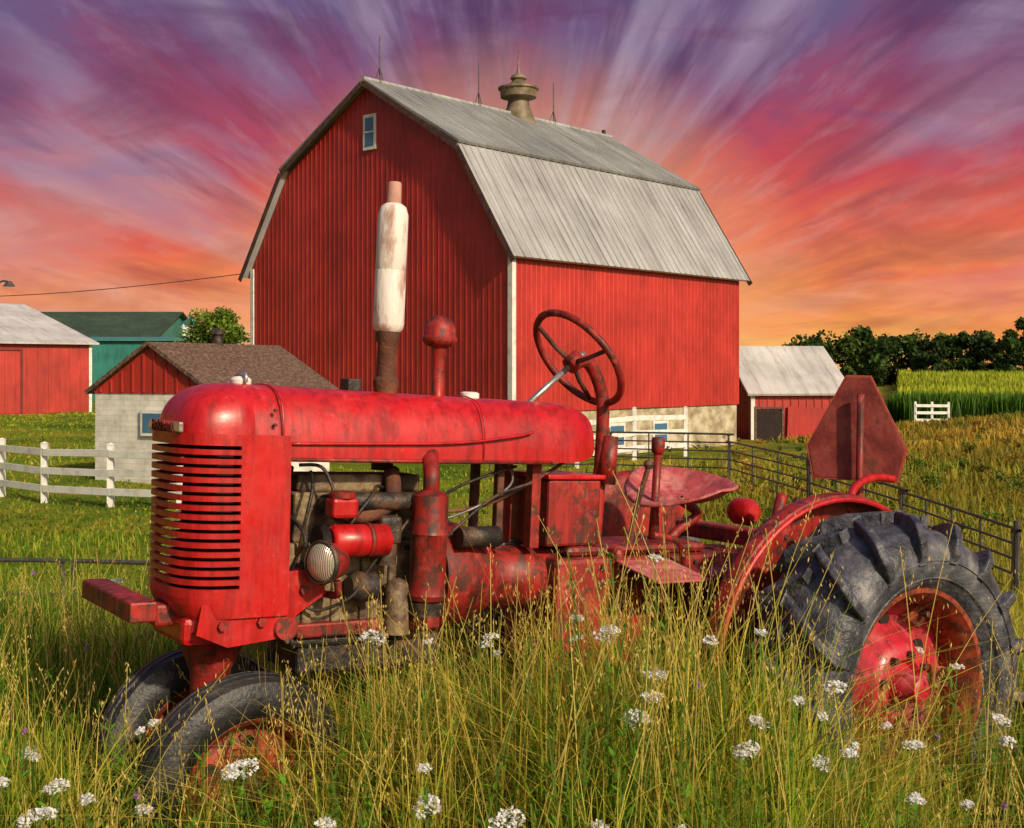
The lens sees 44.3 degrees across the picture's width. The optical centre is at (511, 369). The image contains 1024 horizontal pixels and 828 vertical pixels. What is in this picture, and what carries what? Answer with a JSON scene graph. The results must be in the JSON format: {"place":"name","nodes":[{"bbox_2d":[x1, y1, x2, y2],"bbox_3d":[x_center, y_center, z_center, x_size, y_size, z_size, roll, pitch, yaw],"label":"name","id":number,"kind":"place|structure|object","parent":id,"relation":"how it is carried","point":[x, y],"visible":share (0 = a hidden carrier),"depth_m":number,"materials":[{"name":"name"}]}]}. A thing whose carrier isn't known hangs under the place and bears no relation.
{"place":"outdoors","nodes":[
{"label":"outdoors","id":0,"kind":"place"},
{"bbox_2d":[151,419,173,431],"bbox_3d":[-0.947,0.149,3.408,0.004,0.029,0.172,3,-2,-34],"label":"emblem lettering","id":1,"kind":"object","parent":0,"point":[158,424],"visible":1,"depth_m":3.41},
{"bbox_2d":[322,579,341,598],"bbox_3d":[-0.502,0.607,3.483,0.032,0.064,0.117,3,-2,-34],"label":"headlamp bracket","id":2,"kind":"object","parent":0,"point":[335,594],"visible":0.91,"depth_m":3.44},
{"bbox_2d":[402,465,516,530],"bbox_3d":[-0.163,0.394,3.767,0.475,0.217,0.105,3,-2,-34],"label":"engine cable","id":3,"kind":"object","parent":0,"point":[407,521],"visible":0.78,"depth_m":3.85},
{"bbox_2d":[447,481,532,537],"bbox_3d":[-0.075,0.439,3.829,0.355,0.198,0.049,3,-2,-34],"label":"engine cable","id":4,"kind":"object","parent":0,"point":[471,514],"visible":0.8,"depth_m":3.81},
{"bbox_2d":[0,385,1023,827],"bbox_3d":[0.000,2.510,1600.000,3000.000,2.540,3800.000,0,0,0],"label":"ground","id":5,"kind":"structure","parent":0,"point":[696,453],"depth_m":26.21,"materials":[{"name":"plant"}]},
{"bbox_2d":[0,558,66,607],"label":"pipe gate","id":6,"kind":"structure","parent":5,"relation":"on","point":[62,562],"depth_m":9.81,"materials":[{"name":"metal"}]},
{"bbox_2d":[0,303,99,414],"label":"red machine shed","id":7,"kind":"structure","parent":5,"relation":"on","point":[45,363],"depth_m":58.98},
{"bbox_2d":[0,438,182,509],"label":"plank fence","id":8,"kind":"object","parent":5,"relation":"on","point":[110,473],"visible":0.55,"depth_m":22.80,"materials":[{"name":"white paint"}]},
{"bbox_2d":[71,559,167,603],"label":"pipe gate","id":9,"kind":"structure","parent":5,"relation":"on","point":[130,562],"depth_m":9.70,"materials":[{"name":"metal"}]},
{"bbox_2d":[89,314,239,401],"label":"teal shed","id":10,"kind":"structure","parent":5,"relation":"on","point":[109,353],"depth_m":80.06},
{"bbox_2d":[41,312,186,336],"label":"roof","id":11,"kind":"structure","parent":10,"relation":"attached to","point":[127,324],"depth_m":90.15,"materials":[{"name":"teal"}]},
{"bbox_2d":[93,648,265,820],"bbox_3d":[-0.919,1.106,3.662,0.597,0.597,0.146,4,-7,-38],"label":"front wheel","id":12,"kind":"object","parent":5,"relation":"on","point":[159,676],"visible":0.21,"depth_m":3.53,"materials":[{"name":"rubber"}]},
{"bbox_2d":[84,327,338,483],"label":"brick shed","id":13,"kind":"structure","parent":5,"relation":"on","point":[136,390],"depth_m":27.07,"materials":[{"name":"grey"}]},
{"bbox_2d":[142,413,160,432],"bbox_3d":[-7.620,1.125,26.607,0.510,0.410,0.008,0,0,26],"label":"window glass","id":14,"kind":"structure","parent":13,"relation":"in","point":[145,416],"depth_m":26.65,"materials":[{"name":"blue"}]},
{"bbox_2d":[174,305,249,344],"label":"leafy tree","id":15,"kind":"object","parent":5,"relation":"on","point":[226,320],"visible":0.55,"depth_m":71.40,"materials":[{"name":"green plant"}]},
{"bbox_2d":[132,671,345,827],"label":"front wheel","id":16,"kind":"object","parent":5,"relation":"on","point":[224,712],"visible":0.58,"depth_m":3.28,"materials":[{"name":"rubber"}]},
{"bbox_3d":[-0.826,1.075,3.491,0.070,0.120,0.380,3,-2,-34],"label":"front axle","id":17,"kind":"object","parent":16,"relation":"attached to","visible":0},
{"bbox_2d":[178,643,242,693],"bbox_3d":[-0.839,0.874,3.483,0.200,0.320,0.200,3,-2,-34],"label":"steering pedestal","id":18,"kind":"object","parent":17,"relation":"on","point":[205,663],"visible":0.2,"depth_m":3.43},
{"bbox_2d":[153,616,215,646],"bbox_3d":[-0.844,0.699,3.479,0.230,0.080,0.260,3,-2,-34],"label":"bolster","id":19,"kind":"object","parent":18,"relation":"on","point":[179,630],"visible":0.31,"depth_m":3.33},
{"bbox_2d":[82,578,157,623],"bbox_3d":[-1.100,0.641,3.511,0.075,0.055,0.460,3,-2,-34],"label":"front crossbar","id":20,"kind":"object","parent":19,"relation":"attached to","point":[128,605],"visible":1,"depth_m":3.42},
{"bbox_2d":[149,599,174,626],"bbox_3d":[-0.942,0.658,3.413,0.090,0.060,0.100,3,-2,-34],"label":"front crossbar mount","id":21,"kind":"object","parent":19,"relation":"attached to","point":[165,615],"visible":0.36,"depth_m":3.36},
{"bbox_2d":[178,445,239,588],"bbox_3d":[-0.802,0.406,3.507,0.160,0.420,0.270,3,-2,-34],"label":"radiator core","id":22,"kind":"object","parent":19,"relation":"on","point":[210,512],"visible":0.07,"depth_m":3.39,"materials":[{"name":"metal"}]},
{"bbox_2d":[149,429,291,620],"bbox_3d":[-0.831,0.420,3.488,0.315,0.495,0.368,3,-2,-34],"label":"grille shell","id":23,"kind":"object","parent":19,"relation":"on","point":[262,545],"visible":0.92,"depth_m":3.35},
{"bbox_2d":[191,567,325,647],"bbox_3d":[-0.680,0.641,3.404,0.368,0.202,0.037,3,-2,-34],"label":"frame side rail","id":24,"kind":"object","parent":23,"relation":"attached to","point":[241,631],"visible":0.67,"depth_m":3.37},
{"bbox_2d":[274,616,297,640],"bbox_3d":[-0.620,0.701,3.425,0.064,0.064,0.040,3,-2,-34],"label":"frame boss","id":25,"kind":"object","parent":24,"relation":"attached to","point":[286,628],"visible":0.95,"depth_m":3.41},
{"bbox_2d":[304,540,349,584],"bbox_3d":[-0.493,0.521,3.424,0.122,0.122,0.115,1,-2,34],"label":"headlamp","id":26,"kind":"object","parent":24,"relation":"attached to","point":[326,562],"visible":1,"depth_m":3.38,"materials":[{"name":"metal"}]},
{"bbox_2d":[160,383,593,462],"bbox_3d":[-0.346,0.166,3.815,1.425,0.205,0.340,3,-2,-34],"label":"hood","id":27,"kind":"object","parent":23,"relation":"on","point":[562,434],"visible":0.89,"depth_m":3.64,"materials":[{"name":"metal"}]},
{"bbox_2d":[340,378,360,390],"bbox_3d":[-0.483,0.045,3.759,0.045,0.038,0.060,3,-2,-34],"label":"hood vent box","id":28,"kind":"object","parent":27,"relation":"on","point":[350,384],"visible":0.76,"depth_m":3.74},
{"bbox_2d":[371,331,399,469],"bbox_3d":[-0.382,0.081,3.790,0.076,0.440,0.076,3,-2,-34],"label":"exhaust pipe","id":29,"kind":"object","parent":27,"relation":"on","point":[385,379],"visible":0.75,"depth_m":3.77,"materials":[{"name":"orange metal"}]},
{"bbox_2d":[373,202,407,331],"bbox_3d":[-0.366,-0.308,3.801,0.094,0.398,0.094,3,-2,-34],"label":"muffler","id":30,"kind":"object","parent":29,"relation":"on","point":[390,273],"visible":0.96,"depth_m":3.76,"materials":[{"name":"metal"}]},
{"bbox_2d":[386,181,401,202],"bbox_3d":[-0.357,-0.533,3.808,0.046,0.070,0.046,3,-2,-34],"label":"exhaust tip","id":31,"kind":"object","parent":30,"relation":"on","point":[394,189],"visible":0.84,"depth_m":3.79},
{"bbox_2d":[292,431,533,445],"bbox_3d":[-0.270,0.197,3.668,0.821,0.059,0.025,3,-2,-34],"label":"hood moulding","id":32,"kind":"object","parent":27,"relation":"attached to","point":[406,443],"visible":1,"depth_m":3.64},
{"bbox_2d":[291,458,552,464],"bbox_3d":[-0.276,0.266,3.669,0.980,0.015,0.029,4,-2,-34],"label":"hood lower edge","id":33,"kind":"object","parent":27,"relation":"attached to","point":[358,460],"visible":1,"depth_m":3.65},
{"bbox_2d":[430,346,447,395],"bbox_3d":[-0.229,0.022,3.894,0.060,0.215,0.060,3,-2,-34],"label":"air intake pipe","id":34,"kind":"object","parent":27,"relation":"attached to","point":[438,361],"visible":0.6,"depth_m":3.88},
{"bbox_2d":[422,315,456,346],"bbox_3d":[-0.223,-0.120,3.898,0.108,0.100,0.108,3,-2,-34],"label":"air precleaner","id":35,"kind":"object","parent":34,"relation":"attached to","point":[439,330],"visible":0.97,"depth_m":3.86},
{"bbox_2d":[448,463,564,512],"bbox_3d":[-0.001,0.342,3.940,0.594,0.182,0.040,0,0,-39],"label":"throttle linkage","id":36,"kind":"object","parent":27,"relation":"attached to","point":[510,493],"visible":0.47,"depth_m":3.92,"materials":[{"name":"grey metal"}]},
{"bbox_2d":[527,364,570,401],"bbox_3d":[0.108,0.060,4.121,0.272,0.225,0.020,3,-2,-34],"label":"steering shaft","id":37,"kind":"object","parent":27,"relation":"attached to","point":[550,383],"visible":0.47,"depth_m":4.12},
{"bbox_2d":[562,350,585,373],"bbox_3d":[0.207,-0.026,4.188,0.076,0.078,0.060,3,-2,-34],"label":"steering hub","id":38,"kind":"object","parent":37,"relation":"attached to","point":[571,357],"visible":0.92,"depth_m":4.17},
{"bbox_2d":[267,629,437,674],"bbox_3d":[-0.483,0.811,3.722,0.490,0.110,0.250,3,-2,-34],"label":"oil pan","id":39,"kind":"object","parent":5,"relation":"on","point":[292,655],"visible":0.45,"depth_m":3.59,"materials":[{"name":"metal"}]},
{"bbox_2d":[275,471,433,643],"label":"engine block","id":40,"kind":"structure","parent":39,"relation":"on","point":[346,481],"depth_m":3.60,"materials":[{"name":"metal"}]},
{"bbox_2d":[289,514,306,570],"bbox_3d":[-0.639,0.547,3.502,0.012,0.386,0.290,3,-2,-34],"label":"fan belt","id":41,"kind":"object","parent":40,"relation":"attached to","point":[302,530],"visible":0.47,"depth_m":3.42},
{"bbox_2d":[297,470,314,549],"bbox_3d":[-0.568,0.394,3.500,0.051,0.226,0.080,3,-2,-34],"label":"engine cable","id":42,"kind":"object","parent":40,"relation":"attached to","point":[308,505],"visible":0.88,"depth_m":3.47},
{"bbox_2d":[328,523,392,557],"bbox_3d":[-0.427,0.477,3.513,0.185,0.091,0.092,3,-2,-34],"label":"generator","id":43,"kind":"object","parent":40,"relation":"attached to","point":[354,540],"visible":0.71,"depth_m":3.48,"materials":[{"name":"metal"}]},
{"bbox_2d":[310,525,331,544],"bbox_3d":[-0.524,0.471,3.447,0.024,0.090,0.090,3,-2,-34],"label":"generator pulley","id":44,"kind":"object","parent":43,"relation":"attached to","point":[323,532],"visible":0.43,"depth_m":3.44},
{"bbox_2d":[325,497,358,517],"bbox_3d":[-0.471,0.381,3.483,0.080,0.055,0.060,3,-2,-34],"label":"voltage regulator","id":45,"kind":"object","parent":43,"relation":"on","point":[340,508],"visible":0.94,"depth_m":3.46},
{"bbox_2d":[329,490,355,498],"bbox_3d":[-0.469,0.345,3.484,0.072,0.018,0.072,4,-2,-34],"label":"voltage regulator lid","id":46,"kind":"object","parent":45,"relation":"on","point":[341,494],"visible":1,"depth_m":3.46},
{"bbox_2d":[344,571,379,602],"bbox_3d":[-0.425,0.613,3.556,0.080,0.090,0.090,3,-2,-34],"label":"magneto","id":47,"kind":"object","parent":40,"relation":"attached to","point":[370,581],"visible":0.89,"depth_m":3.53,"materials":[{"name":"metal"}]},
{"bbox_2d":[318,492,415,512],"bbox_3d":[-0.365,0.382,3.629,0.404,0.062,0.095,3,-2,-34],"label":"intake manifold","id":48,"kind":"object","parent":40,"relation":"attached to","point":[393,500],"visible":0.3,"depth_m":3.58,"materials":[{"name":"metal"}]},
{"bbox_2d":[336,465,400,523],"bbox_3d":[-0.395,0.361,3.639,0.116,0.157,0.231,0,0,44],"label":"exhaust manifold","id":49,"kind":"object","parent":40,"relation":"attached to","point":[392,479],"visible":0.61,"depth_m":3.64,"materials":[{"name":"orange metal"}]},
{"bbox_2d":[374,515,401,543],"bbox_3d":[-0.357,0.457,3.603,0.070,0.080,0.060,3,-2,-34],"label":"carburettor","id":50,"kind":"object","parent":40,"relation":"attached to","point":[394,522],"visible":0.62,"depth_m":3.58,"materials":[{"name":"metal"}]},
{"bbox_2d":[376,544,396,565],"bbox_3d":[-0.359,0.522,3.601,0.060,0.070,0.060,3,-2,-34],"label":"carburettor bowl","id":51,"kind":"object","parent":50,"relation":"attached to","point":[389,559],"visible":0.6,"depth_m":3.58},
{"bbox_2d":[383,578,409,635],"bbox_3d":[-0.331,0.679,3.626,0.072,0.160,0.072,3,-2,-34],"label":"oil filter","id":52,"kind":"object","parent":40,"relation":"attached to","point":[397,606],"visible":0.82,"depth_m":3.60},
{"bbox_2d":[407,489,448,601],"bbox_3d":[-0.241,0.505,3.632,0.116,0.325,0.116,3,-2,-34],"label":"air cleaner","id":53,"kind":"object","parent":40,"relation":"attached to","point":[429,535],"visible":0.95,"depth_m":3.59,"materials":[{"name":"metal"}]},
{"bbox_2d":[409,600,442,617],"bbox_3d":[-0.248,0.685,3.627,0.100,0.045,0.100,3,-2,-34],"label":"air cleaner cup","id":54,"kind":"object","parent":53,"relation":"attached to","point":[433,609],"visible":0.69,"depth_m":3.59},
{"bbox_2d":[423,449,439,490],"bbox_3d":[-0.234,0.271,3.726,0.146,0.176,0.204,3,-2,-34],"label":"air cleaner pipe","id":55,"kind":"object","parent":53,"relation":"on","point":[431,475],"visible":0.77,"depth_m":3.63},
{"bbox_2d":[434,521,495,629],"bbox_3d":[-0.206,0.632,3.909,0.200,0.350,0.350,3,-2,-34],"label":"clutch housing","id":56,"kind":"object","parent":40,"relation":"attached to","point":[472,580],"visible":0.34,"depth_m":3.78,"materials":[{"name":"metal"}]},
{"bbox_2d":[452,526,502,547],"bbox_3d":[-0.103,0.503,3.786,0.140,0.063,0.064,3,-2,-34],"label":"starter","id":57,"kind":"object","parent":40,"relation":"attached to","point":[480,536],"visible":1,"depth_m":3.76,"materials":[{"name":"metal"}]},
{"bbox_2d":[295,615,439,638],"bbox_3d":[-0.414,0.735,3.618,0.460,0.040,0.040,3,-2,-34],"label":"front frame","id":58,"kind":"object","parent":39,"relation":"on","point":[314,629],"visible":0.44,"depth_m":3.55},
{"bbox_2d":[238,35,751,464],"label":"gambrel barn","id":59,"kind":"structure","parent":5,"relation":"on","point":[521,217],"depth_m":35.83,"materials":[{"name":"red"}]},
{"bbox_2d":[365,117,372,146],"bbox_3d":[-4.021,-6.700,35.376,0.340,0.800,0.006,0,0,41],"label":"gable window glass","id":60,"kind":"structure","parent":59,"relation":"in","point":[368,121],"depth_m":35.36,"materials":[{"name":"blue"}]},
{"bbox_2d":[363,113,375,150],"bbox_3d":[-4.009,-6.700,35.390,0.520,1.000,0.026,0,0,41],"label":"gable window frame","id":61,"kind":"structure","parent":59,"relation":"in","point":[373,115],"depth_m":35.32,"materials":[{"name":"white paint"}]},
{"bbox_2d":[611,423,666,444],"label":"basement windows","id":62,"kind":"structure","parent":59,"relation":"in","point":[661,426],"depth_m":36.94,"materials":[{"name":"blue glass"}]},
{"bbox_2d":[0,554,1016,827],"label":"white wildflowers","id":63,"kind":"object","parent":5,"relation":"on","point":[850,752],"visible":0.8,"depth_m":2.96,"materials":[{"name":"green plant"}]},
{"bbox_2d":[0,469,1023,827],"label":"grass seed heads","id":64,"kind":"object","parent":5,"relation":"on","point":[590,625],"depth_m":3.15,"materials":[{"name":"plant"}]},
{"bbox_2d":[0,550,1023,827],"bbox_3d":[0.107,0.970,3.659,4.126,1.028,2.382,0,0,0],"label":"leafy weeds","id":65,"kind":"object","parent":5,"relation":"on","point":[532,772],"visible":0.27,"depth_m":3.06,"materials":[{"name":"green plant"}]},
{"bbox_2d":[22,570,1006,827],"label":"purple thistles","id":66,"kind":"object","parent":5,"relation":"on","point":[136,794],"visible":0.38,"depth_m":3.50,"materials":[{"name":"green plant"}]},
{"bbox_2d":[472,514,700,707],"bbox_3d":[0.344,0.975,5.149,1.074,1.073,0.375,3,-2,-34],"label":"wheel","id":67,"kind":"object","parent":5,"relation":"on","point":[499,618],"visible":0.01,"depth_m":4.88,"materials":[{"name":"rubber"}]},
{"bbox_2d":[509,470,684,660],"bbox_3d":[0.356,0.746,4.906,0.843,0.712,0.097,3,-2,-34],"label":"fender","id":68,"kind":"object","parent":67,"relation":"on","point":[616,517],"visible":0.06,"depth_m":4.91,"materials":[{"name":"red metal"}]},
{"bbox_2d":[575,406,687,467],"bbox_3d":[3.200,1.794,32.900,0.182,1.667,5.150,0,0,40],"label":"plank fence","id":69,"kind":"object","parent":5,"relation":"on","point":[634,417],"visible":0.58,"depth_m":33.12,"materials":[{"name":"white paint"}]},
{"bbox_2d":[737,346,843,440],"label":"livestock shed","id":70,"kind":"structure","parent":5,"relation":"on","point":[787,391],"depth_m":44.01,"materials":[{"name":"red"}]},
{"bbox_2d":[787,406,825,439],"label":"sliding door","id":71,"kind":"structure","parent":70,"relation":"in","point":[800,420],"depth_m":43.54,"materials":[{"name":"red"}]},
{"bbox_2d":[807,453,808,496],"bbox_3d":[5.100,2.056,21.600,0.065,1.250,0.065,0,0,-23],"label":"gate post","id":72,"kind":"object","parent":5,"relation":"on","point":[807,476],"visible":0.42,"depth_m":21.58,"materials":[{"name":"metal"}]},
{"bbox_2d":[726,441,806,498],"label":"pipe gate","id":73,"kind":"structure","parent":72,"relation":"attached to","point":[777,461],"depth_m":23.79,"materials":[{"name":"metal"}]},
{"bbox_2d":[805,461,907,511],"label":"pipe gate","id":74,"kind":"structure","parent":72,"relation":"attached to","point":[899,500],"depth_m":18.67,"materials":[{"name":"metal"}]},
{"bbox_2d":[661,410,1023,568],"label":"hillside shrubs","id":75,"kind":"object","parent":5,"relation":"on","point":[961,462],"visible":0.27,"depth_m":27.27,"materials":[{"name":"green plant"}]},
{"bbox_2d":[736,510,1023,827],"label":"wheel","id":76,"kind":"object","parent":5,"relation":"on","point":[866,555],"visible":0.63,"depth_m":3.83,"materials":[{"name":"rubber"}]},
{"bbox_2d":[782,316,1023,386],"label":"treeline","id":77,"kind":"object","parent":5,"relation":"on","point":[861,350],"visible":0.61,"depth_m":181.54,"materials":[{"name":"green plant"}]},
{"bbox_2d":[914,401,949,421],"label":"plank fence","id":78,"kind":"object","parent":5,"relation":"on","point":[931,405],"visible":0.77,"depth_m":58.01,"materials":[{"name":"white paint"}]},
{"bbox_2d":[1014,520,1019,599],"bbox_3d":[5.420,2.192,13.500,0.065,1.150,0.065,0,0,-22],"label":"gate post","id":79,"kind":"object","parent":5,"relation":"on","point":[1016,552],"visible":0.61,"depth_m":13.47,"materials":[{"name":"metal"}]},
{"bbox_2d":[898,490,1021,589],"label":"pipe gate","id":80,"kind":"structure","parent":79,"relation":"attached to","point":[980,531],"depth_m":14.49,"materials":[{"name":"metal"}]},
{"bbox_3d":[2.150,1.984,28.000,0.070,1.400,0.070,0,0,0],"label":"gate post","id":81,"kind":"object","parent":5,"relation":"on","visible":0},
{"bbox_2d":[610,431,733,476],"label":"pipe gate","id":82,"kind":"structure","parent":81,"relation":"attached to","point":[687,442],"depth_m":27.18,"materials":[{"name":"metal"}]},
{"bbox_2d":[0,0,1023,370],"label":"sky","id":83,"kind":"structure","parent":0,"point":[861,162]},
{"bbox_2d":[569,355,608,541],"bbox_3d":[0.247,0.265,4.215,0.179,0.631,0.044,3,-2,-34],"label":"steering support","id":84,"kind":"object","parent":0,"point":[593,370],"visible":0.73,"depth_m":4.23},
{"bbox_2d":[597,435,618,484],"bbox_3d":[0.317,0.303,4.238,0.068,0.165,0.070,3,-2,-34],"label":"shift lever boot","id":85,"kind":"object","parent":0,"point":[608,457],"visible":0.89,"depth_m":4.21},
{"bbox_2d":[886,368,1023,422],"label":"corn field","id":86,"kind":"structure","parent":0,"point":[973,394],"depth_m":88.15,"materials":[{"name":"green plant"}]},
{"bbox_3d":[1.168,0.688,4.571,0.060,0.040,0.240,3,-2,-34],"label":"sign post","id":87,"kind":"object","parent":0,"visible":0},
{"bbox_2d":[806,375,907,482],"bbox_3d":[1.243,0.209,4.532,0.356,0.380,0.010,2,-2,23],"label":"slow vehicle sign","id":88,"kind":"object","parent":87,"relation":"attached to","point":[831,447],"visible":1,"depth_m":4.53,"materials":[{"name":"metal"}]},
{"bbox_3d":[0.768,0.899,4.554,0.220,0.233,1.391,3,-2,-34],"label":"rear axle housing","id":89,"kind":"object","parent":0,"visible":0},
{"bbox_2d":[503,535,740,670],"bbox_3d":[0.459,0.820,4.358,0.980,0.465,0.340,3,-2,-34],"label":"transmission case","id":90,"kind":"object","parent":89,"relation":"attached to","point":[578,562],"visible":0.43,"depth_m":4.12,"materials":[{"name":"metal"}]},
{"bbox_2d":[484,545,561,609],"bbox_3d":[0.017,0.665,4.060,0.380,0.200,0.200,3,-2,-34],"label":"torque tube","id":91,"kind":"object","parent":90,"relation":"on","point":[510,560],"visible":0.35,"depth_m":3.97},
{"bbox_2d":[468,464,480,525],"bbox_3d":[-0.122,0.419,4.050,0.025,0.280,0.028,3,-2,-34],"label":"tank support","id":92,"kind":"object","parent":91,"relation":"on","point":[474,488],"visible":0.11,"depth_m":4.04,"materials":[{"name":"black metal"}]},
{"bbox_2d":[491,464,504,548],"bbox_3d":[-0.044,0.419,3.934,0.025,0.280,0.028,3,-2,-34],"label":"tank support","id":93,"kind":"object","parent":91,"relation":"on","point":[497,509],"visible":0.51,"depth_m":3.92,"materials":[{"name":"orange metal"}]},
{"bbox_2d":[502,464,512,542],"bbox_3d":[-0.024,0.425,4.128,0.035,0.280,0.040,3,-2,-34],"label":"tank support rear","id":94,"kind":"object","parent":91,"relation":"on","point":[507,510],"visible":0.34,"depth_m":4.11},
{"bbox_2d":[523,464,541,548],"bbox_3d":[0.065,0.425,3.996,0.035,0.280,0.040,3,-2,-34],"label":"tank support rear","id":95,"kind":"object","parent":91,"relation":"on","point":[531,517],"visible":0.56,"depth_m":3.98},
{"bbox_2d":[510,475,599,546],"bbox_3d":[0.139,0.460,4.139,0.210,0.215,0.225,3,-2,-34],"label":"battery box","id":96,"kind":"object","parent":90,"relation":"on","point":[568,508],"visible":0.63,"depth_m":4.05,"materials":[{"name":"metal"}]},
{"bbox_2d":[513,470,605,479],"bbox_3d":[0.144,0.345,4.142,0.230,0.015,0.245,3,-2,-34],"label":"battery box lid","id":97,"kind":"object","parent":96,"relation":"on","point":[561,475],"visible":0.71,"depth_m":4.07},
{"bbox_2d":[533,309,624,406],"bbox_3d":[0.220,-0.038,4.197,0.256,0.314,0.395,3,-2,-34],"label":"steering wheel rim","id":98,"kind":"object","parent":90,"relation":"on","point":[595,335],"visible":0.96,"depth_m":4.13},
{"bbox_2d":[627,468,650,542],"bbox_3d":[0.427,0.467,4.239,0.058,0.284,0.058,3,-2,-34],"label":"gear lever","id":99,"kind":"object","parent":90,"relation":"attached to","point":[644,481],"visible":0.77,"depth_m":4.23,"materials":[{"name":"grey metal"}]},
{"bbox_2d":[648,454,661,539],"bbox_3d":[0.499,0.454,4.385,0.042,0.340,0.044,3,-2,-34],"label":"hand lever","id":100,"kind":"object","parent":90,"relation":"attached to","point":[654,516],"visible":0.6,"depth_m":4.37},
{"bbox_2d":[651,437,664,454],"bbox_3d":[0.511,0.265,4.393,0.048,0.060,0.048,3,-2,-34],"label":"hand lever knob","id":101,"kind":"object","parent":100,"relation":"attached to","point":[658,445],"visible":1,"depth_m":4.37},
{"bbox_2d":[667,496,701,536],"bbox_3d":[0.598,0.539,4.451,0.188,0.189,0.036,3,-2,-34],"label":"seat spring","id":102,"kind":"object","parent":90,"relation":"on","point":[694,510],"visible":0.71,"depth_m":4.46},
{"bbox_2d":[624,466,738,506],"bbox_3d":[0.586,0.412,4.445,0.366,0.118,0.445,0,0,-31],"label":"seat pan","id":103,"kind":"object","parent":102,"relation":"on","point":[692,486],"visible":0.89,"depth_m":4.51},
{"bbox_2d":[685,563,730,579],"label":"operator platform","id":104,"kind":"structure","parent":90,"relation":"attached to","point":[717,567],"depth_m":4.17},
{"bbox_2d":[617,558,710,583],"bbox_3d":[0.487,0.646,4.045,0.220,0.046,0.210,3,-2,-34],"label":"step plate","id":105,"kind":"object","parent":104,"relation":"on","point":[695,576],"visible":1,"depth_m":4.03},
{"bbox_2d":[650,532,685,565],"bbox_3d":[0.528,0.602,4.144,0.046,0.157,0.217,0,0,36],"label":"brake pedal arm","id":106,"kind":"object","parent":104,"relation":"on","point":[673,539],"visible":0.84,"depth_m":4.13},
{"bbox_2d":[771,493,787,515],"bbox_3d":[0.885,0.532,4.225,0.054,0.233,0.139,0,0,39],"label":"lift lever","id":107,"kind":"object","parent":104,"relation":"on","point":[780,502],"visible":0.31,"depth_m":4.24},
{"bbox_2d":[675,519,756,544],"bbox_3d":[0.858,0.604,4.555,0.080,0.060,0.720,3,-2,-34],"label":"toolbar","id":108,"kind":"object","parent":90,"relation":"on","point":[714,531],"visible":0.23,"depth_m":4.63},
{"bbox_2d":[726,497,760,525],"bbox_3d":[0.816,0.499,4.430,0.094,0.094,0.120,3,-2,-34],"label":"work lamp","id":109,"kind":"object","parent":90,"relation":"on","point":[738,509],"visible":0.99,"depth_m":4.39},
{"bbox_2d":[698,492,892,726],"bbox_3d":[0.930,0.748,4.058,0.834,0.705,0.085,3,-2,-34],"label":"fender","id":110,"kind":"object","parent":89,"relation":"attached to","point":[795,527],"visible":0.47,"depth_m":3.99,"materials":[{"name":"red metal"}]},
{"bbox_2d":[715,497,888,698],"bbox_3d":[0.935,0.751,4.007,0.765,0.691,0.019,3,-2,-34],"label":"fender rolled edge","id":111,"kind":"object","parent":110,"relation":"attached to","point":[778,530],"visible":0.67,"depth_m":3.94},
{"bbox_2d":[856,394,864,496],"bbox_3d":[1.238,0.397,4.485,0.036,0.620,0.026,3,-2,-34],"label":"sign post","id":112,"kind":"object","parent":110,"relation":"attached to","point":[860,437],"visible":0.41,"depth_m":4.48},
{"bbox_2d":[847,473,895,512],"bbox_3d":[1.234,0.426,4.345,0.312,0.134,0.078,3,-2,-34],"label":"fender handle","id":113,"kind":"object","parent":110,"relation":"attached to","point":[856,486],"visible":0.87,"depth_m":4.36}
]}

